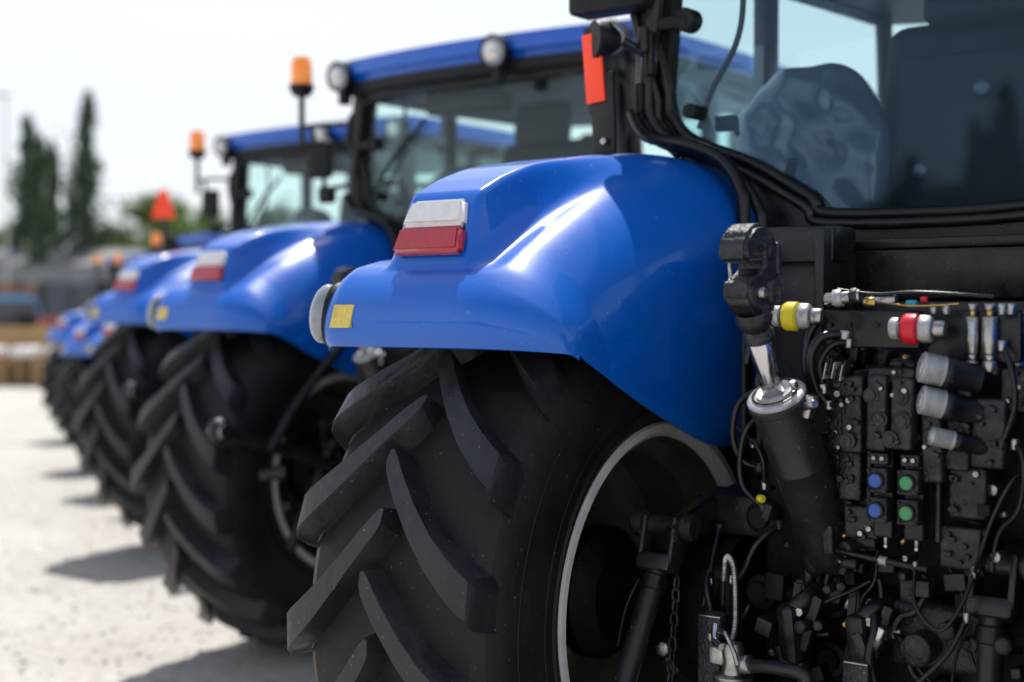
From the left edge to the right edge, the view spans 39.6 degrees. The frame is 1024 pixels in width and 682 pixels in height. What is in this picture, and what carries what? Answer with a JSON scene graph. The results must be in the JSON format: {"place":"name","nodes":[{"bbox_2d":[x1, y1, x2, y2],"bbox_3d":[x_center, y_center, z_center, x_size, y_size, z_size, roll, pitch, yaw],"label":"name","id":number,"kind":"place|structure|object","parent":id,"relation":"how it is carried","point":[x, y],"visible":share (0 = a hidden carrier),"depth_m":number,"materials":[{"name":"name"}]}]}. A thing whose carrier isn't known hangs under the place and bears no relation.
{"place":"outdoors","nodes":[
{"label":"outdoors","id":0,"kind":"place"},
{"bbox_2d":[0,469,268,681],"bbox_3d":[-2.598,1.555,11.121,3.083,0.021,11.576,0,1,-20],"label":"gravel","id":1,"kind":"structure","parent":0,"point":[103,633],"depth_m":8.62,"materials":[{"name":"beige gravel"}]},
{"bbox_2d":[0,384,315,681],"bbox_3d":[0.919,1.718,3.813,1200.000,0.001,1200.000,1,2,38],"label":"ground","id":2,"kind":"structure","parent":0,"point":[32,438],"depth_m":8.98,"materials":[{"name":"concrete"}]},
{"bbox_2d":[0,93,10,283],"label":"lamp mast","id":3,"kind":"object","parent":2,"relation":"on","point":[6,204],"visible":0.63,"depth_m":70.81,"materials":[{"name":"metal"}]},
{"bbox_2d":[0,216,25,248],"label":"broadleaf tree","id":4,"kind":"object","parent":2,"relation":"on","point":[2,238],"visible":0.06,"depth_m":82.96,"materials":[{"name":"green plant"}]},
{"bbox_2d":[0,284,35,296],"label":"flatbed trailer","id":5,"kind":"object","parent":2,"relation":"on","point":[21,289],"visible":0.01,"depth_m":58.82,"materials":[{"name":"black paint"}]},
{"bbox_2d":[0,294,41,325],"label":"parked van","id":6,"kind":"object","parent":2,"relation":"on","point":[18,310],"visible":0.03,"depth_m":45.45,"materials":[{"name":"blue paint"}]},
{"bbox_2d":[0,326,58,383],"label":"timber pallet stack","id":7,"kind":"object","parent":2,"relation":"on","point":[24,352],"visible":0.27,"depth_m":34.09,"materials":[{"name":"brown wood"}]},
{"bbox_2d":[3,112,58,248],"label":"poplar tree","id":8,"kind":"object","parent":2,"relation":"on","point":[26,140],"visible":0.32,"depth_m":79.46,"materials":[{"name":"green plant"}]},
{"bbox_2d":[20,130,60,263],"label":"poplar tree","id":9,"kind":"object","parent":2,"relation":"on","point":[34,177],"visible":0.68,"depth_m":76.55,"materials":[{"name":"green plant"}]},
{"bbox_2d":[31,316,62,325],"bbox_3d":[-13.598,-0.032,47.011,4.355,1.621,1.860,0,1,-20],"label":"parked car","id":10,"kind":"object","parent":2,"relation":"on","point":[48,321],"visible":0.04,"depth_m":45.60,"materials":[{"name":"red paint"}]},
{"bbox_2d":[44,137,67,248],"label":"poplar tree","id":11,"kind":"object","parent":2,"relation":"on","point":[52,184],"visible":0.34,"depth_m":87.64,"materials":[{"name":"green plant"}]},
{"bbox_2d":[36,283,110,316],"bbox_3d":[-15.500,-0.908,57.994,7.000,2.894,2.400,0,1,0],"label":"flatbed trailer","id":12,"kind":"object","parent":2,"relation":"on","point":[58,299],"visible":0.07,"depth_m":56.82,"materials":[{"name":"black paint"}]},
{"bbox_2d":[0,249,148,283],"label":"warehouse","id":13,"kind":"structure","parent":2,"relation":"on","point":[69,266],"depth_m":75.94,"materials":[{"name":"brown brick"}]},
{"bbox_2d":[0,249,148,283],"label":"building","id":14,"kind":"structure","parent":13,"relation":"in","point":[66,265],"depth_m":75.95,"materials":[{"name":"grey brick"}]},
{"bbox_2d":[50,88,116,252],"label":"poplar tree","id":15,"kind":"object","parent":2,"relation":"on","point":[86,181],"visible":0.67,"depth_m":79.35,"materials":[{"name":"green plant"}]},
{"bbox_2d":[39,254,147,420],"bbox_3d":[-4.334,0.055,20.643,2.278,2.596,4.532,1,2,38],"label":"tractor","id":16,"kind":"object","parent":2,"relation":"on","point":[55,363],"visible":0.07,"depth_m":19.57,"materials":[{"name":"black paint"}]},
{"bbox_2d":[53,253,154,457],"bbox_3d":[-3.101,0.199,16.990,2.164,2.466,4.305,1,2,37],"label":"tractor","id":17,"kind":"object","parent":2,"relation":"on","point":[68,402],"visible":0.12,"depth_m":15.91,"materials":[{"name":"black paint"}]},
{"bbox_2d":[84,218,133,247],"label":"broadleaf tree","id":18,"kind":"object","parent":2,"relation":"on","point":[114,232],"visible":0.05,"depth_m":91.12,"materials":[{"name":"green plant"}]},
{"bbox_2d":[77,232,225,446],"bbox_3d":[-2.053,0.179,14.914,2.278,2.596,4.532,1,2,39],"label":"tractor","id":19,"kind":"object","parent":2,"relation":"on","point":[197,241],"visible":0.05,"depth_m":14.08,"materials":[{"name":"black paint"}]},
{"bbox_2d":[101,188,206,253],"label":"broadleaf tree","id":20,"kind":"object","parent":2,"relation":"on","point":[179,224],"visible":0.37,"depth_m":80.87,"materials":[{"name":"green plant"}]},
{"bbox_2d":[151,190,177,252],"bbox_3d":[-3.322,0.030,13.634,0.244,2.950,0.080,0,1,0],"label":"warning triangle sign","id":21,"kind":"object","parent":2,"relation":"on","point":[163,209],"visible":0.43,"depth_m":13.58,"materials":[{"name":"red paint"}]},
{"bbox_2d":[188,203,230,232],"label":"broadleaf tree","id":22,"kind":"object","parent":2,"relation":"on","point":[201,221],"visible":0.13,"depth_m":84.31,"materials":[{"name":"green plant"}]},
{"bbox_2d":[247,194,297,228],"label":"broadleaf tree","id":23,"kind":"object","parent":2,"relation":"on","point":[280,215],"visible":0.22,"depth_m":88.63,"materials":[{"name":"green plant"}]},
{"bbox_2d":[73,115,515,528],"bbox_3d":[-0.540,-0.079,11.868,2.847,3.245,5.665,1,2,37],"label":"tractor","id":24,"kind":"object","parent":2,"relation":"on","point":[121,384],"visible":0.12,"depth_m":10.51,"materials":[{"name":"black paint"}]},
{"bbox_2d":[131,19,785,645],"bbox_3d":[0.800,-0.006,8.498,2.847,3.245,5.665,1,2,38],"label":"tractor","id":25,"kind":"object","parent":2,"relation":"on","point":[243,453],"visible":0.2,"depth_m":7.16,"materials":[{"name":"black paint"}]},
{"bbox_2d":[287,0,1023,681],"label":"tractor","id":26,"kind":"object","parent":2,"relation":"on","point":[699,408],"visible":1,"depth_m":3.78,"materials":[{"name":"metal"}]},
{"bbox_2d":[0,0,928,248],"label":"sky","id":27,"kind":"structure","parent":0,"point":[158,72],"materials":[{"name":"white"}]}
]}

